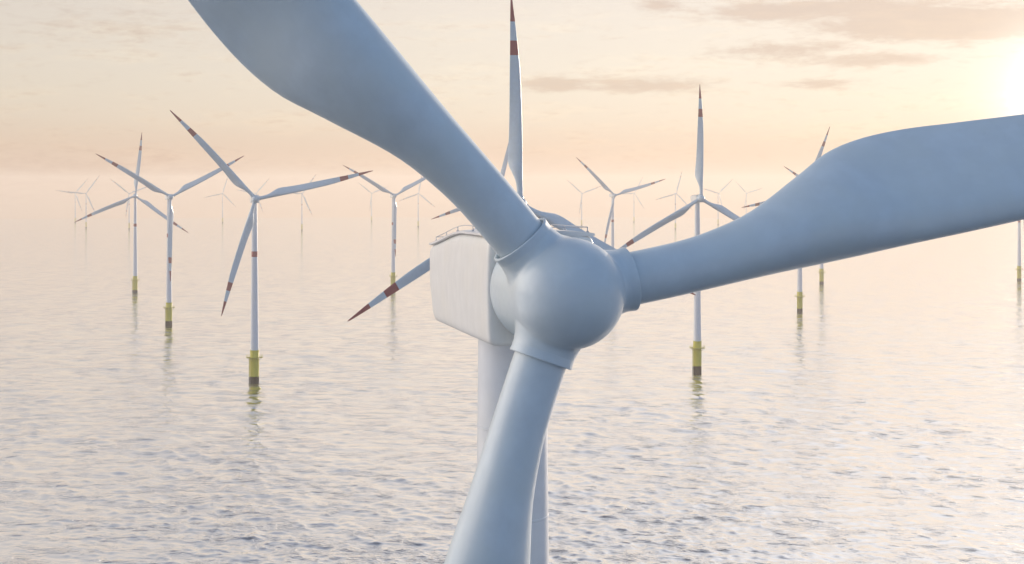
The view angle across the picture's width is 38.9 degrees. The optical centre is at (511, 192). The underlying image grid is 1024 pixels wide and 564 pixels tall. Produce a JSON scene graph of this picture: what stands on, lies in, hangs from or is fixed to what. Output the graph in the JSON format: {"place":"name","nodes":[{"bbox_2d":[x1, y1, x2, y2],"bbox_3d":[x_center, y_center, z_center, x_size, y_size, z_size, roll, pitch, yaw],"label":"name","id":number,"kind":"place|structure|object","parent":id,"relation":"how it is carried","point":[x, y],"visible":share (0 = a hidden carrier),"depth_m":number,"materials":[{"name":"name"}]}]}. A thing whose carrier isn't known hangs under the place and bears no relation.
{"place":"outdoors","nodes":[
{"label":"outdoors","id":0,"kind":"place"},
{"bbox_2d":[0,217,1023,563],"bbox_3d":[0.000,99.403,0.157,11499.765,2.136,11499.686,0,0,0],"label":"water","id":1,"kind":"structure","parent":0,"point":[864,409],"depth_m":666.36,"materials":[{"name":"grey liquid"}]},
{"bbox_2d":[56,180,86,222],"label":"wind turbine","id":2,"kind":"object","parent":1,"relation":"in","point":[75,198],"visible":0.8,"depth_m":4701.25,"materials":[{"name":"paint"}]},
{"bbox_2d":[63,176,98,227],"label":"wind turbine","id":3,"kind":"object","parent":1,"relation":"in","point":[86,201],"visible":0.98,"depth_m":4029.14,"materials":[{"name":"paint"}]},
{"bbox_2d":[112,180,145,228],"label":"wind turbine","id":4,"kind":"object","parent":1,"relation":"in","point":[128,201],"visible":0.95,"depth_m":3896.09,"materials":[{"name":"paint"}]},
{"bbox_2d":[75,133,187,292],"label":"wind turbine","id":5,"kind":"object","parent":1,"relation":"in","point":[135,280],"visible":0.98,"depth_m":1430.48,"materials":[{"name":"paint"}]},
{"bbox_2d":[95,153,242,324],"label":"wind turbine","id":6,"kind":"object","parent":1,"relation":"in","point":[170,218],"visible":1,"depth_m":1084.47,"materials":[{"name":"paint"}]},
{"bbox_2d":[205,177,235,222],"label":"wind turbine","id":7,"kind":"object","parent":1,"relation":"in","point":[222,199],"visible":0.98,"depth_m":4700.79,"materials":[{"name":"paint"}]},
{"bbox_2d":[239,179,268,210],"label":"wind turbine","id":8,"kind":"object","parent":1,"relation":"in","point":[257,191],"visible":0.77,"depth_m":4430.65,"materials":[{"name":"paint"}]},
{"bbox_2d":[170,110,371,381],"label":"wind turbine","id":9,"kind":"object","parent":1,"relation":"in","point":[251,220],"visible":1,"depth_m":758.21,"materials":[{"name":"paint"}]},
{"bbox_2d":[293,176,314,230],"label":"wind turbine","id":10,"kind":"object","parent":1,"relation":"in","point":[302,206],"visible":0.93,"depth_m":3761.21,"materials":[{"name":"paint"}]},
{"bbox_2d":[359,183,385,220],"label":"wind turbine","id":11,"kind":"object","parent":1,"relation":"in","point":[371,199],"visible":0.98,"depth_m":4966.53,"materials":[{"name":"paint"}]},
{"bbox_2d":[343,165,425,285],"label":"wind turbine","id":12,"kind":"object","parent":1,"relation":"in","point":[393,275],"visible":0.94,"depth_m":1493.76,"materials":[{"name":"paint"}]},
{"bbox_2d":[400,175,434,226],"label":"wind turbine","id":13,"kind":"object","parent":1,"relation":"in","point":[418,202],"visible":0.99,"depth_m":4163.97,"materials":[{"name":"paint"}]},
{"bbox_2d":[432,146,507,218],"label":"wind turbine","id":14,"kind":"object","parent":1,"relation":"in","point":[504,166],"visible":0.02,"depth_m":1253.62,"materials":[{"name":"paint"}]},
{"bbox_2d":[348,0,694,320],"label":"wind turbine","id":15,"kind":"object","parent":1,"relation":"in","point":[515,154],"visible":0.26,"depth_m":438.99,"materials":[{"name":"paint"}]},
{"bbox_2d":[567,180,599,225],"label":"wind turbine","id":16,"kind":"object","parent":1,"relation":"in","point":[581,193],"visible":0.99,"depth_m":4296.94,"materials":[{"name":"paint"}]},
{"bbox_2d":[188,0,1023,563],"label":"wind turbine","id":17,"kind":"object","parent":1,"relation":"in","point":[526,298],"visible":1,"depth_m":49.59,"materials":[{"name":"paint"}]},
{"bbox_2d":[576,157,664,246],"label":"wind turbine","id":18,"kind":"object","parent":1,"relation":"in","point":[605,187],"visible":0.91,"depth_m":1632.94,"materials":[{"name":"paint"}]},
{"bbox_2d":[624,177,643,221],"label":"wind turbine","id":19,"kind":"object","parent":1,"relation":"in","point":[633,202],"visible":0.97,"depth_m":4836.37,"materials":[{"name":"paint"}]},
{"bbox_2d":[656,173,686,228],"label":"wind turbine","id":20,"kind":"object","parent":1,"relation":"in","point":[675,197],"visible":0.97,"depth_m":3892.84,"materials":[{"name":"paint"}]},
{"bbox_2d":[620,85,739,371],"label":"wind turbine","id":21,"kind":"object","parent":1,"relation":"in","point":[697,347],"visible":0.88,"depth_m":799.73,"materials":[{"name":"paint"}]},
{"bbox_2d":[703,180,731,224],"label":"wind turbine","id":22,"kind":"object","parent":1,"relation":"in","point":[718,201],"visible":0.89,"depth_m":4432.97,"materials":[{"name":"paint"}]},
{"bbox_2d":[735,181,760,213],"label":"wind turbine","id":23,"kind":"object","parent":1,"relation":"in","point":[746,193],"visible":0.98,"depth_m":5236.19,"materials":[{"name":"paint"}]},
{"bbox_2d":[741,127,829,311],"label":"wind turbine","id":24,"kind":"object","parent":1,"relation":"in","point":[799,296],"visible":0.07,"depth_m":1204.22,"materials":[{"name":"paint"}]},
{"bbox_2d":[784,166,823,283],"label":"wind turbine","id":25,"kind":"object","parent":1,"relation":"in","point":[821,275],"visible":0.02,"depth_m":1569.02,"materials":[{"name":"paint"}]},
{"bbox_2d":[1016,220,1023,280],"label":"wind turbine","id":26,"kind":"object","parent":1,"relation":"in","point":[1019,269],"visible":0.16,"depth_m":1626.53,"materials":[{"name":"paint"}]},
{"bbox_2d":[0,0,1023,218],"label":"sky","id":27,"kind":"structure","parent":0,"point":[612,86],"materials":[{"name":"beige"}]}
]}

